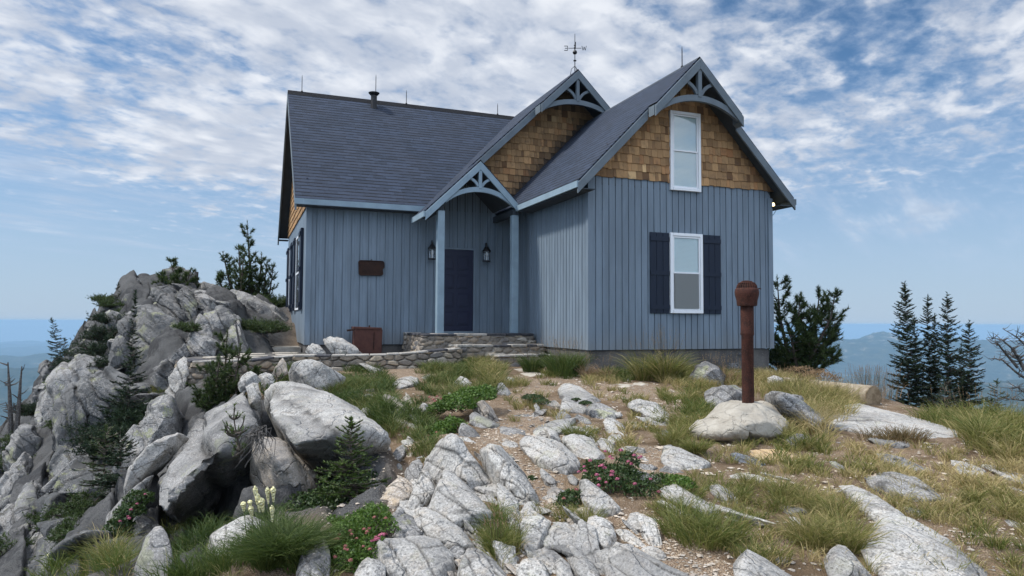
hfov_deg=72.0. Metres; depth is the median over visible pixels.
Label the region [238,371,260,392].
rock
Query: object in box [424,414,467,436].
leafy shrub
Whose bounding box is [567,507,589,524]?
rock
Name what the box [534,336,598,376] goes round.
grass tussock
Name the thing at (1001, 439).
grass
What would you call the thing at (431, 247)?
wall lantern
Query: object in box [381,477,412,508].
rock
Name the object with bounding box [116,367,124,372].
rock
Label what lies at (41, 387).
rock
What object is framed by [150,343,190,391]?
boulder
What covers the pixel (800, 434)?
rock
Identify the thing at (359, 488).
fir tree
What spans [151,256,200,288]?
pine shrub
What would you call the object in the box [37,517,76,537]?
rock
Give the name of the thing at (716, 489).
rock
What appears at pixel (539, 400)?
leafy shrub
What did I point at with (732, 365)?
rock
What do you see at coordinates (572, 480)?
rock
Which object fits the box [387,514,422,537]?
rock
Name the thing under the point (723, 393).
rock
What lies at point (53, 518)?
rock
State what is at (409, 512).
stone
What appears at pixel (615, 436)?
stone
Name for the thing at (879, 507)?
rock
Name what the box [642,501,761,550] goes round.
grass tussock
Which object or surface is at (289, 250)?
window
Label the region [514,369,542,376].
flagstone
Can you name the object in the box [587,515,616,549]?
rock
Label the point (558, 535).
rock
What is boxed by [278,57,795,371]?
house
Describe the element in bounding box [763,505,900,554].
grass tussock
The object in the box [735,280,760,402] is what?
rusty post
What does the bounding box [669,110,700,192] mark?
window
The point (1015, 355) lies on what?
dead tree
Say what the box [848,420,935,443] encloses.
grass tussock
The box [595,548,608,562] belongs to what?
stone
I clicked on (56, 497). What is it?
rock
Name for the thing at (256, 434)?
dead twigs
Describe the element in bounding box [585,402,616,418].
rock
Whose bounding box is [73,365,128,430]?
boulder
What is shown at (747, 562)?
rock
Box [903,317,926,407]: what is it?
fir tree
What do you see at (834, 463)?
rock
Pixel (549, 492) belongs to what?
rock
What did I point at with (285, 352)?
flagstone
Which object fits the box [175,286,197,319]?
rock
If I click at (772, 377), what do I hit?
rock
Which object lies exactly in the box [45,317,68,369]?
fir tree
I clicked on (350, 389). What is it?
grass
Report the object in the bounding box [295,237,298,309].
window
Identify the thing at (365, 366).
rock
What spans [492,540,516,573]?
stone
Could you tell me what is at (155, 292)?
rock
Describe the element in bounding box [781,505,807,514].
rock
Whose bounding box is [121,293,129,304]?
rock
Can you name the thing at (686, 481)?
leafy shrub
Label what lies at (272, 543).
beargrass
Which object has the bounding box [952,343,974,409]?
fir tree
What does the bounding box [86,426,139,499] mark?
fir tree
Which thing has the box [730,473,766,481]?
rock
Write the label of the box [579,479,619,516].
rock
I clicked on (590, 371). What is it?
grass tussock
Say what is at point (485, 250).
wall lantern
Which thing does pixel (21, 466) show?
boulder
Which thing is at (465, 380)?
rock
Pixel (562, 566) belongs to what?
rock
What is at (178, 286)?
rock
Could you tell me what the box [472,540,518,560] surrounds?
stone
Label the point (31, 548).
rock
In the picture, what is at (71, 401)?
boulder
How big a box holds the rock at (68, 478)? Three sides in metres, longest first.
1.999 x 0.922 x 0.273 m
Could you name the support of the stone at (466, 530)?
on the ground at (166, 342)
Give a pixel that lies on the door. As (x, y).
(459, 263)
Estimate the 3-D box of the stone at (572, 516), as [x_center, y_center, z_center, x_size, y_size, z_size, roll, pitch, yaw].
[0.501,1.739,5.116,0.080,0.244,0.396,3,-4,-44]
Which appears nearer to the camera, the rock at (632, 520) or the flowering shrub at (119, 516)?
the rock at (632, 520)
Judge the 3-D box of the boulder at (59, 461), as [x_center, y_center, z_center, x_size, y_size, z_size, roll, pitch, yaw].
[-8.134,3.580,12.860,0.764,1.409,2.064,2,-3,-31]
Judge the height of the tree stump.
0.416 m
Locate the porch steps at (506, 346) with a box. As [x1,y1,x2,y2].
[402,332,551,366]
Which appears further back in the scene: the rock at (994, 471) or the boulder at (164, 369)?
the boulder at (164, 369)
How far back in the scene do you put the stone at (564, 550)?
4.59 m
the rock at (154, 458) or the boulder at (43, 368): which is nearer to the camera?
the rock at (154, 458)
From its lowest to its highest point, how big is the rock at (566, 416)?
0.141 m
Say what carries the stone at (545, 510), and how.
on the ground at (166, 342)
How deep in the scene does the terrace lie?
15.20 m
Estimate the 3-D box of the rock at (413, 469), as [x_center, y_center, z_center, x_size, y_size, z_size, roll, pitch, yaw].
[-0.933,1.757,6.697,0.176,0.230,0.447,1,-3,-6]
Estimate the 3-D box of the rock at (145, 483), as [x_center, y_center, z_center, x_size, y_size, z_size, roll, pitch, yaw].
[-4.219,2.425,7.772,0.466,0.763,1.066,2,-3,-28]
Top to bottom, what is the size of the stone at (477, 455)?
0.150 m
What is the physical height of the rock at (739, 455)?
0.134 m
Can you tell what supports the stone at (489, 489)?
on the ground at (166, 342)
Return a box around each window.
[288,250,289,304]
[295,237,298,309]
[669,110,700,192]
[669,232,702,313]
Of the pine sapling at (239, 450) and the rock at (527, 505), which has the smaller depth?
the rock at (527, 505)
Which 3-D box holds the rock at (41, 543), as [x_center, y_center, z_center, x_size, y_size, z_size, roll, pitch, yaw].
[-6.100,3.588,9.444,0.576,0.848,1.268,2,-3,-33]
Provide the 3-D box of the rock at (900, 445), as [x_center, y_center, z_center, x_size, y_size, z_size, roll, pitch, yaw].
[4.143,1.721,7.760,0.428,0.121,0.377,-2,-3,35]
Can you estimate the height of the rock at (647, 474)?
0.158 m
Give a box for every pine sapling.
[221,402,249,456]
[259,380,275,394]
[273,368,285,381]
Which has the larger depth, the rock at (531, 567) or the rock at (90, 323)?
the rock at (90, 323)
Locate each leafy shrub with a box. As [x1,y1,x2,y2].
[235,470,377,519]
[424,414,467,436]
[426,382,496,413]
[521,393,550,404]
[527,475,537,480]
[553,487,582,507]
[571,397,592,405]
[660,473,698,488]
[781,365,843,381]
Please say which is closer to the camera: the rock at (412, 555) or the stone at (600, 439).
the rock at (412, 555)
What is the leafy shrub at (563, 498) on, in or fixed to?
on the ground at (166, 342)
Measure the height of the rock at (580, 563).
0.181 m
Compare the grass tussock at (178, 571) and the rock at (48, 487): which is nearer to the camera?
the grass tussock at (178, 571)
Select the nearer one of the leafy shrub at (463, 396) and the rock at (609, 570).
the rock at (609, 570)
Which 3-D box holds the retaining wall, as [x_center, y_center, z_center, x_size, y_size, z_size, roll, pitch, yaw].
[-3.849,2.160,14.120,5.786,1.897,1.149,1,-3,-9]
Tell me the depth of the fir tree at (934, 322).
16.19 m
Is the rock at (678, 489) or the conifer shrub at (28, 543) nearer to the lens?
the rock at (678, 489)
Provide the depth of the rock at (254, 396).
9.13 m
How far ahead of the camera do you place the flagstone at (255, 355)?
15.00 m
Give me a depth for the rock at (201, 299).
17.88 m
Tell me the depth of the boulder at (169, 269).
21.64 m
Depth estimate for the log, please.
11.22 m
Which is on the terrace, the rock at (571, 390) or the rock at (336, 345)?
the rock at (336, 345)
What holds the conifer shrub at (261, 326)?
on the ground at (166, 342)
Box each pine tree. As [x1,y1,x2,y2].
[185,329,262,411]
[214,221,273,295]
[257,259,278,299]
[767,274,850,378]
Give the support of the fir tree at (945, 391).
on the ground at (166, 342)
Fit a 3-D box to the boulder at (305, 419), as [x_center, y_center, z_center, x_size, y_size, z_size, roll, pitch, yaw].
[-2.175,1.797,8.188,1.290,1.350,3.362,1,-3,-21]
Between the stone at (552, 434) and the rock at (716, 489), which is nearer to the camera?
the rock at (716, 489)
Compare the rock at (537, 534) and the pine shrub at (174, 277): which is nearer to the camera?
the rock at (537, 534)
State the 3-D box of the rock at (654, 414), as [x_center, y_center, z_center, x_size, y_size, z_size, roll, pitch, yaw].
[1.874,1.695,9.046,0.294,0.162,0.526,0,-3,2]
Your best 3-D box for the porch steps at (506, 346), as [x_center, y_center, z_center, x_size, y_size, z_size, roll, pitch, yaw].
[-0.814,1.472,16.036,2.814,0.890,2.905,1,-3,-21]
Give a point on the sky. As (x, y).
(135, 134)
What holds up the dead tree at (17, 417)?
on the ground at (166, 342)
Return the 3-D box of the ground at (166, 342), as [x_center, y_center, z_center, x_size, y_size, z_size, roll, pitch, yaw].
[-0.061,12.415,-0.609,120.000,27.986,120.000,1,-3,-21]
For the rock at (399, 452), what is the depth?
7.38 m
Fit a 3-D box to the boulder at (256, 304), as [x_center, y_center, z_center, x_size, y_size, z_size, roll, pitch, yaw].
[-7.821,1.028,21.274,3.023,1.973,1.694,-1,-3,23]
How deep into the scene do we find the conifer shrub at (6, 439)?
15.23 m
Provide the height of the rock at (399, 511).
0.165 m
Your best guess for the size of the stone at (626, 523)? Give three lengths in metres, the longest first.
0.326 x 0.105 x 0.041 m
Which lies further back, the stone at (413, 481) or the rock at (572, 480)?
the rock at (572, 480)
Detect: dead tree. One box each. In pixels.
[0,362,22,437]
[8,365,28,432]
[985,326,1023,400]
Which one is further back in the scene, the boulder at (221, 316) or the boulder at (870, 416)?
the boulder at (221, 316)
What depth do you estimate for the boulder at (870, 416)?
8.78 m
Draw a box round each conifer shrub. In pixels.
[0,424,36,472]
[0,530,35,555]
[12,399,38,416]
[21,488,106,532]
[32,511,81,557]
[38,419,52,429]
[48,357,70,366]
[58,397,150,456]
[59,309,125,367]
[85,293,124,311]
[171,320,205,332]
[240,316,292,333]
[243,290,285,307]
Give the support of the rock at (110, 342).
on the ground at (166, 342)
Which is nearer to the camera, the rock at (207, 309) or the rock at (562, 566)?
the rock at (562, 566)
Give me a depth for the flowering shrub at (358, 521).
4.62 m
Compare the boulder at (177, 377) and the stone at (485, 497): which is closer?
the stone at (485, 497)
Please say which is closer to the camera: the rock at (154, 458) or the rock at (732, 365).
the rock at (154, 458)
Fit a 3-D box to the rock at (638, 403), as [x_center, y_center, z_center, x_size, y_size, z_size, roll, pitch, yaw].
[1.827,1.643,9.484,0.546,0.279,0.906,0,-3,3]
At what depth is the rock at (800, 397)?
9.65 m
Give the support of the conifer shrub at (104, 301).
on the ground at (166, 342)
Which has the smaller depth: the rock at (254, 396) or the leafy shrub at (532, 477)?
the leafy shrub at (532, 477)
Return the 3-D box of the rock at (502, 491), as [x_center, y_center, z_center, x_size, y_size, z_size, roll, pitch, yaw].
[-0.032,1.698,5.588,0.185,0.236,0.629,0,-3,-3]
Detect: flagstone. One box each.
[202,356,224,358]
[228,353,264,354]
[236,355,267,356]
[272,352,298,353]
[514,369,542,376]
[610,384,630,387]
[633,382,645,385]
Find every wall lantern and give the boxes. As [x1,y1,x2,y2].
[428,240,435,259]
[482,243,490,261]
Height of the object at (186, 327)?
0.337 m
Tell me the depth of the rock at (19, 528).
10.26 m
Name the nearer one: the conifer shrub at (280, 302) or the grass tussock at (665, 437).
the grass tussock at (665, 437)
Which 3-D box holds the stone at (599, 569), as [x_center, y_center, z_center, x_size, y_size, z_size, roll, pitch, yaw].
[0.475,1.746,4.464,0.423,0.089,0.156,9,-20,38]
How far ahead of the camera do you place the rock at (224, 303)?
17.93 m
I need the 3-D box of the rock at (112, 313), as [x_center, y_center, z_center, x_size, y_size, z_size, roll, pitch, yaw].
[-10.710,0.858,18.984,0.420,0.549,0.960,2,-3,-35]
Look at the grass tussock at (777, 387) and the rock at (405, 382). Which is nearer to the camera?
the grass tussock at (777, 387)
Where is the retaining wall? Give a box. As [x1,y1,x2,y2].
[174,347,461,386]
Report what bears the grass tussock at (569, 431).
on the ground at (166, 342)
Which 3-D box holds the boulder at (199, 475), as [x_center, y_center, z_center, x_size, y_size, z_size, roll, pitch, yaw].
[-3.518,2.001,8.197,1.060,1.366,3.861,1,-3,-21]
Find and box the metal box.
[347,325,382,354]
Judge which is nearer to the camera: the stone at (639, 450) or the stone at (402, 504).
the stone at (402, 504)
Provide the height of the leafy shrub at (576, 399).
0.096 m
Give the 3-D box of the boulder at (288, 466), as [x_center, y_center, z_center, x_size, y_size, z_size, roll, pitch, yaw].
[-2.434,2.102,7.523,0.698,1.200,2.345,1,-3,-21]
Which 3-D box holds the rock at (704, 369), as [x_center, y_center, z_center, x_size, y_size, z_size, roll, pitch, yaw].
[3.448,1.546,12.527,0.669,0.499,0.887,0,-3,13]
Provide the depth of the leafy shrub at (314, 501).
6.25 m
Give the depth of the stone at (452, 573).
4.23 m
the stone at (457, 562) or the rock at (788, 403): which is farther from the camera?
the rock at (788, 403)
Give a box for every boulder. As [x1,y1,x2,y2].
[0,452,31,511]
[0,480,42,538]
[29,359,54,403]
[34,354,103,425]
[45,443,74,492]
[51,384,89,452]
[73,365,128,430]
[112,394,183,475]
[127,304,177,371]
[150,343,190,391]
[156,293,188,321]
[157,390,258,522]
[162,266,198,282]
[165,357,188,396]
[195,305,241,337]
[229,289,288,321]
[249,436,317,501]
[264,381,390,478]
[687,400,788,443]
[831,403,960,438]
[861,513,987,575]
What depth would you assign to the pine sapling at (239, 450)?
6.39 m
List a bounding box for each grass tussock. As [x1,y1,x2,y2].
[123,533,233,575]
[183,529,300,573]
[470,509,523,553]
[512,340,547,372]
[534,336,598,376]
[557,421,597,436]
[561,497,615,521]
[574,351,620,377]
[612,323,704,381]
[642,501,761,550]
[646,425,694,445]
[673,436,720,453]
[692,351,741,384]
[738,363,819,398]
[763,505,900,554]
[774,365,864,403]
[841,364,905,401]
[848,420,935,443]
[899,384,1023,429]
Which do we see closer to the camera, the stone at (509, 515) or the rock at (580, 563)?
the rock at (580, 563)
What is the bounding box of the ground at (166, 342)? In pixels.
[0,270,1023,575]
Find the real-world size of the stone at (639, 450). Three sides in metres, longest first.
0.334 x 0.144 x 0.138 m
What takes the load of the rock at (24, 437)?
on the ground at (166, 342)
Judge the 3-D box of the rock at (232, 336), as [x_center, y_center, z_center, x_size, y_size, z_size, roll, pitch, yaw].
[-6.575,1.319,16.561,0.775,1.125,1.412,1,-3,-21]
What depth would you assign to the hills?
6965.77 m
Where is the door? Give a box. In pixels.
[435,247,475,333]
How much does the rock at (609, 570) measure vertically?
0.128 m
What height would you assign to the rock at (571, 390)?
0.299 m
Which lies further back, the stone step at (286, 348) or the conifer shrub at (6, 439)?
the stone step at (286, 348)
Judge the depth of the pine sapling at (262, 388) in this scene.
10.20 m
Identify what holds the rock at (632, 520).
on the ground at (166, 342)
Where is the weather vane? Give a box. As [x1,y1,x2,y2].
[564,42,585,74]
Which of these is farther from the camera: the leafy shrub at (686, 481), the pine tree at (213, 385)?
the pine tree at (213, 385)
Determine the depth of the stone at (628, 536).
4.88 m
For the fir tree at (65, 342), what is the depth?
19.91 m
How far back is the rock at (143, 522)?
7.18 m
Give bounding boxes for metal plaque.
[358,259,384,275]
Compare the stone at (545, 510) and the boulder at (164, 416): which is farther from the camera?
the boulder at (164, 416)
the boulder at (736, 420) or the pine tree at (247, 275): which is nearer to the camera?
the boulder at (736, 420)
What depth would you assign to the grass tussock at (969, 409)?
9.17 m
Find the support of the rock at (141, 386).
on the ground at (166, 342)
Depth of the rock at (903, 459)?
6.87 m
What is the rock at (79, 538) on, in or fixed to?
on the ground at (166, 342)
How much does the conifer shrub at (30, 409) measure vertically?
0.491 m
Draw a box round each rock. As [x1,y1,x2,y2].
[0,477,51,509]
[2,423,41,471]
[12,523,33,532]
[24,552,53,575]
[26,525,39,540]
[26,532,42,560]
[27,493,51,514]
[32,383,44,389]
[32,395,38,402]
[32,526,58,559]
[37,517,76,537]
[39,458,76,496]
[40,492,70,519]
[49,530,125,562]
[50,494,92,519]
[53,466,112,494]
[73,444,99,467]
[84,311,98,332]
[105,310,122,328]
[105,475,153,529]
[107,339,114,349]
[108,335,130,368]
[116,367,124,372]
[117,316,132,340]
[118,393,159,404]
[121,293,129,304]
[121,383,151,393]
[123,433,188,494]
[126,514,153,535]
[132,526,173,575]
[147,286,177,302]
[171,283,192,289]
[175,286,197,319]
[186,331,218,356]
[194,293,217,312]
[199,306,212,314]
[200,281,214,288]
[208,515,263,553]
[214,300,230,305]
[220,320,247,352]
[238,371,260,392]
[246,383,261,420]
[258,372,274,388]
[272,358,287,377]
[288,359,345,391]
[296,539,330,575]
[305,343,325,353]
[323,336,361,355]
[354,557,385,575]
[359,363,382,372]
[372,535,455,575]
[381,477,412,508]
[382,394,403,408]
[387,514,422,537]
[391,506,404,517]
[393,444,407,461]
[394,376,418,388]
[401,439,412,444]
[404,459,422,480]
[405,470,434,509]
[411,507,474,549]
[422,433,490,490]
[428,469,492,530]
[457,376,470,384]
[457,548,506,575]
[458,423,479,436]
[469,412,499,428]
[472,400,497,421]
[479,443,538,504]
[496,382,510,395]
[496,483,519,513]
[499,426,525,435]
[502,441,518,447]
[516,558,548,575]
[519,435,579,474]
[519,515,550,552]
[521,501,535,510]
[533,417,576,437]
[534,403,539,411]
[540,468,556,486]
[541,547,555,569]
[542,524,574,549]
[546,487,560,495]
[554,557,572,575]
[556,412,570,418]
[558,383,600,402]
[560,395,586,413]
[562,434,604,459]
[566,542,599,575]
[567,474,577,485]
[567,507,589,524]
[575,414,591,423]
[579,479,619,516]
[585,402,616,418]
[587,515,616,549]
[598,440,615,452]
[603,418,624,432]
[603,565,615,575]
[608,542,688,575]
[627,399,669,419]
[627,512,639,531]
[628,469,661,482]
[650,413,666,423]
[656,499,695,519]
[659,466,683,473]
[659,484,719,519]
[661,445,710,469]
[690,361,725,385]
[704,385,741,408]
[710,484,737,503]
[726,363,741,369]
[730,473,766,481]
[731,453,765,465]
[733,549,791,575]
[750,449,799,461]
[764,391,835,433]
[767,375,783,385]
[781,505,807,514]
[785,433,808,447]
[791,394,803,400]
[824,545,870,575]
[829,461,844,469]
[839,485,904,520]
[864,472,948,502]
[867,438,909,448]
[876,453,930,470]
[951,460,985,474]
[980,464,1023,485]
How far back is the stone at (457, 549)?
4.61 m
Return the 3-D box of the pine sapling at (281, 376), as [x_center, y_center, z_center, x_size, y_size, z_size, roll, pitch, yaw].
[-3.488,1.369,10.568,0.212,0.368,0.222,1,-3,-21]
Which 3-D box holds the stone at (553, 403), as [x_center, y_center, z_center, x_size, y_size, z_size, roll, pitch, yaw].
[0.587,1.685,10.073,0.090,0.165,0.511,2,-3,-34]
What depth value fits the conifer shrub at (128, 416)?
11.52 m
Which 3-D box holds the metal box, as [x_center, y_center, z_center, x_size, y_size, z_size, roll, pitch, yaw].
[-3.419,1.204,16.282,0.802,0.686,0.360,1,-3,-21]
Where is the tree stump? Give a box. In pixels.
[193,271,198,284]
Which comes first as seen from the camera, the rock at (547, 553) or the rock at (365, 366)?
the rock at (547, 553)
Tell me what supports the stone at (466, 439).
on the ground at (166, 342)
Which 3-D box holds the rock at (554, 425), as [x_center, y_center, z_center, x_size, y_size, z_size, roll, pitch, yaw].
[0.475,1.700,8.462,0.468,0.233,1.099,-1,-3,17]
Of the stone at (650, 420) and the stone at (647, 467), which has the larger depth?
the stone at (650, 420)
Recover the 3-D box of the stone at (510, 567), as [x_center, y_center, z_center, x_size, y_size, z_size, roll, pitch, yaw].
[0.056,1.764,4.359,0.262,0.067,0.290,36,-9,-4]
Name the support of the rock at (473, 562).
on the ground at (166, 342)
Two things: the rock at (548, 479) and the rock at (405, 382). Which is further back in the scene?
the rock at (405, 382)
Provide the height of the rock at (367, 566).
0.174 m
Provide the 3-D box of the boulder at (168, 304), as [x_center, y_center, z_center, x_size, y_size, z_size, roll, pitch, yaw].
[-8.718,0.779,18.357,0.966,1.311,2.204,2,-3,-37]
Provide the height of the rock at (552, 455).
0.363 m
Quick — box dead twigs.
[233,422,275,467]
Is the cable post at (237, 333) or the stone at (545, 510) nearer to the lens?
the stone at (545, 510)
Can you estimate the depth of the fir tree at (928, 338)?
15.57 m
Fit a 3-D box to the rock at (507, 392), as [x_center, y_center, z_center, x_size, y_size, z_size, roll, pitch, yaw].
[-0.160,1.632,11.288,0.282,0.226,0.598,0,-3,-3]
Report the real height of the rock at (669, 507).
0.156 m
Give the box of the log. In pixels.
[784,377,881,404]
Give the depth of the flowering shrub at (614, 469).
6.00 m
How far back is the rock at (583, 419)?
8.84 m
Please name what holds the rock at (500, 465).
on the ground at (166, 342)
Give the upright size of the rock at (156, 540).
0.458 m
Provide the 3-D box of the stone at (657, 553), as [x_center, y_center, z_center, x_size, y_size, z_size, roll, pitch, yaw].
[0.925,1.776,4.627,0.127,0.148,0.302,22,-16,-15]
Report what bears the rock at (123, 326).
on the boulder at (151, 322)
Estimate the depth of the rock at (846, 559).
4.26 m
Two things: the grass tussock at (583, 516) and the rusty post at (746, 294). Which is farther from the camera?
the rusty post at (746, 294)
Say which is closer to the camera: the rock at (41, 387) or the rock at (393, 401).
the rock at (393, 401)
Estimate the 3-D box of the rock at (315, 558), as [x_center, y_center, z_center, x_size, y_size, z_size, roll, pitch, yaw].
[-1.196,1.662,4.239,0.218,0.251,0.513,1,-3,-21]
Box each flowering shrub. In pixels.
[99,488,154,538]
[325,501,400,572]
[370,533,387,542]
[577,448,668,498]
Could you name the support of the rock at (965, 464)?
on the ground at (166, 342)
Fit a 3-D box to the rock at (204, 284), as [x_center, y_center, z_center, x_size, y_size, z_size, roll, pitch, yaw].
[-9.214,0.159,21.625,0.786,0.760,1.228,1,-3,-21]
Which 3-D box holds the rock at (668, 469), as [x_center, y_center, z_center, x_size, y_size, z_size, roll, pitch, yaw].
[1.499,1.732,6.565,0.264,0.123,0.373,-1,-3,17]
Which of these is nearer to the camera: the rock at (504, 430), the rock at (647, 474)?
the rock at (647, 474)
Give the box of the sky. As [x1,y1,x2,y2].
[0,0,1023,342]
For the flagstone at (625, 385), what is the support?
on the ground at (166, 342)
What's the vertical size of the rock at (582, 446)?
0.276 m
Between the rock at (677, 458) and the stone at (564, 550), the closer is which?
the stone at (564, 550)
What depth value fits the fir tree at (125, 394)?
11.99 m
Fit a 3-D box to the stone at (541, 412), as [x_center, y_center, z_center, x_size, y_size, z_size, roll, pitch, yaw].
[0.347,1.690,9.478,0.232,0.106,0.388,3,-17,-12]
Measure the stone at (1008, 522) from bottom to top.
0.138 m
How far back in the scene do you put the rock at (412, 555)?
4.30 m
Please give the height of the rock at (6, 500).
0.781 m
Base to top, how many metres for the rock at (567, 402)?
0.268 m
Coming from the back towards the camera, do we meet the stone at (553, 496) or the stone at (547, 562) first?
the stone at (553, 496)
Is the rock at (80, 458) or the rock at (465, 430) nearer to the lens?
the rock at (465, 430)
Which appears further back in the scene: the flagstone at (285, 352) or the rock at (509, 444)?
the flagstone at (285, 352)
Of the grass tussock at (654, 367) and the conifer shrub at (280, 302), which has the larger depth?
the conifer shrub at (280, 302)
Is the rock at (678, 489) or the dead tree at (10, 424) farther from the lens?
the dead tree at (10, 424)
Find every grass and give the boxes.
[22,353,1023,575]
[147,353,635,575]
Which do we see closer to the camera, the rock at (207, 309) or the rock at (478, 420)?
the rock at (478, 420)
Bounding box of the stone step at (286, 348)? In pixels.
[272,346,300,351]
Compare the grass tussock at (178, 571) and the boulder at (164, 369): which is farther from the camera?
the boulder at (164, 369)
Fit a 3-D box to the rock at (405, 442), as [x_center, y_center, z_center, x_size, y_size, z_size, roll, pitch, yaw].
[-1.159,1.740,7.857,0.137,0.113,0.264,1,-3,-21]
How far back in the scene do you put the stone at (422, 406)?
9.30 m
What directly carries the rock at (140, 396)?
on the ground at (166, 342)
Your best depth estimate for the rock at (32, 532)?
10.10 m
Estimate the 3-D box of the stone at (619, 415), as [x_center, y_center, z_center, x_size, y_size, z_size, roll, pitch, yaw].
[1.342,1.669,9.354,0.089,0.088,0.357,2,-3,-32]
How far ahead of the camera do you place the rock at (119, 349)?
15.86 m
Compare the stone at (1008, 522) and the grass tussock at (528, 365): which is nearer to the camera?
the stone at (1008, 522)
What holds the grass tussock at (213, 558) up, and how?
on the ground at (166, 342)
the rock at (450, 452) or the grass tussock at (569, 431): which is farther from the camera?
the grass tussock at (569, 431)
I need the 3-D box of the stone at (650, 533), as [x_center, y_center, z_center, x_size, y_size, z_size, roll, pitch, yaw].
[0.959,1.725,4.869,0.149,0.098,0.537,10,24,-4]
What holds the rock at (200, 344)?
on the ground at (166, 342)
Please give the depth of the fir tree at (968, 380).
14.98 m
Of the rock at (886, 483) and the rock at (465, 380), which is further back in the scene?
the rock at (465, 380)
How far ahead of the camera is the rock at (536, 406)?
9.73 m
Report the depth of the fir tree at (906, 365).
15.47 m
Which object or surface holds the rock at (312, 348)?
on the terrace
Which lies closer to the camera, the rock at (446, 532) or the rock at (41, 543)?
the rock at (446, 532)
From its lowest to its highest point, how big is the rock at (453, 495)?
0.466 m
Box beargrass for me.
[203,486,356,570]
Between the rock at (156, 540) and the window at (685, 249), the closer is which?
the rock at (156, 540)
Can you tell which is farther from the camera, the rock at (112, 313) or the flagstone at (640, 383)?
the rock at (112, 313)
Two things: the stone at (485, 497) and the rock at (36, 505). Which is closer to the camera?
the stone at (485, 497)
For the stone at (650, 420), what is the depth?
8.78 m
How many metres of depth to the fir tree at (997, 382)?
12.50 m
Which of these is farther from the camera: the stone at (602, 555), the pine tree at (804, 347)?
the pine tree at (804, 347)
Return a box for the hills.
[0,331,1023,425]
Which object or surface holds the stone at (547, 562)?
on the ground at (166, 342)
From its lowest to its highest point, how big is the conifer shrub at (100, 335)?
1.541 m
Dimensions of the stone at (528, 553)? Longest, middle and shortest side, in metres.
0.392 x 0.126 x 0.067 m
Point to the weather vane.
(574, 53)
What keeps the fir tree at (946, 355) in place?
on the ground at (166, 342)
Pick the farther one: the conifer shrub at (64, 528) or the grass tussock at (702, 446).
the conifer shrub at (64, 528)
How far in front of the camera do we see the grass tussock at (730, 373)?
12.52 m
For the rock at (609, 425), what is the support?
on the ground at (166, 342)
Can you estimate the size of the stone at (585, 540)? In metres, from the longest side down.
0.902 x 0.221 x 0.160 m
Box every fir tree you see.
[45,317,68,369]
[53,338,68,361]
[77,424,118,494]
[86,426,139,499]
[87,289,152,459]
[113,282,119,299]
[312,415,390,503]
[884,282,930,408]
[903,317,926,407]
[911,294,946,406]
[921,377,963,410]
[923,291,970,409]
[924,313,943,401]
[946,320,988,410]
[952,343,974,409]
[977,399,1001,414]
[979,378,1009,410]
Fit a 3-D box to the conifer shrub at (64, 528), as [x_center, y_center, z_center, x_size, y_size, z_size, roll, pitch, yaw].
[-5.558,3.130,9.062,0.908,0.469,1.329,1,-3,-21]
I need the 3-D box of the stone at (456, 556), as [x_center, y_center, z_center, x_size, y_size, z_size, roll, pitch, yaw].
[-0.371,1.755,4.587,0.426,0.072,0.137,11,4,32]
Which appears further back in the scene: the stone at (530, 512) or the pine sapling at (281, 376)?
the pine sapling at (281, 376)
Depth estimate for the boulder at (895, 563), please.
4.45 m
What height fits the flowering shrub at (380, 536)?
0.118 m
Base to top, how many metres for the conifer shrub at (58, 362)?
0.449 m
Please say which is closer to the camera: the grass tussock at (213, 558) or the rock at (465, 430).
the grass tussock at (213, 558)
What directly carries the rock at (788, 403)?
on the ground at (166, 342)
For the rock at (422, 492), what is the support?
on the ground at (166, 342)
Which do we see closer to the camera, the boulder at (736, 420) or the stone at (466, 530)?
the stone at (466, 530)
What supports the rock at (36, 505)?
on the ground at (166, 342)
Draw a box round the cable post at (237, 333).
[235,320,254,346]
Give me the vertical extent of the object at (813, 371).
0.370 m
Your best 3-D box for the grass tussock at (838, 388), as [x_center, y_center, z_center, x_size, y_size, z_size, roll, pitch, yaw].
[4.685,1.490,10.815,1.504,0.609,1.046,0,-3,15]
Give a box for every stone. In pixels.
[396,507,414,514]
[399,500,407,507]
[410,478,416,489]
[419,403,431,415]
[447,569,457,575]
[449,545,465,559]
[453,553,461,558]
[454,559,460,566]
[459,437,475,442]
[463,519,482,540]
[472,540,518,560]
[474,451,481,461]
[474,482,496,497]
[476,493,497,503]
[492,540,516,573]
[500,509,519,531]
[504,563,516,575]
[519,548,539,558]
[520,509,544,517]
[531,409,546,415]
[535,549,574,575]
[536,506,551,514]
[542,494,567,506]
[544,400,560,407]
[544,427,561,442]
[551,544,573,556]
[553,522,574,530]
[562,506,586,523]
[566,519,599,562]
[593,562,604,573]
[595,438,614,446]
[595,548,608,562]
[597,562,608,569]
[608,434,624,443]
[615,412,622,417]
[615,529,644,546]
[622,519,638,533]
[626,446,645,453]
[635,416,666,425]
[635,513,661,546]
[639,463,657,470]
[641,546,665,559]
[712,504,773,526]
[761,472,788,480]
[1005,519,1018,527]
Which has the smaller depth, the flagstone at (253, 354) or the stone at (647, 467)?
the stone at (647, 467)
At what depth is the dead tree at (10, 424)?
17.47 m
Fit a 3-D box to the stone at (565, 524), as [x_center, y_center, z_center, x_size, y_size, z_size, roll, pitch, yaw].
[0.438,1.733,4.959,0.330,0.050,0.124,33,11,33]
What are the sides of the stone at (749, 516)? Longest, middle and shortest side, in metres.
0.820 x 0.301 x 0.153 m
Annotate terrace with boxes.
[187,352,303,359]
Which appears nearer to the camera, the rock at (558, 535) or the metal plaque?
the rock at (558, 535)
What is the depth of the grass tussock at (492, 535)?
4.65 m

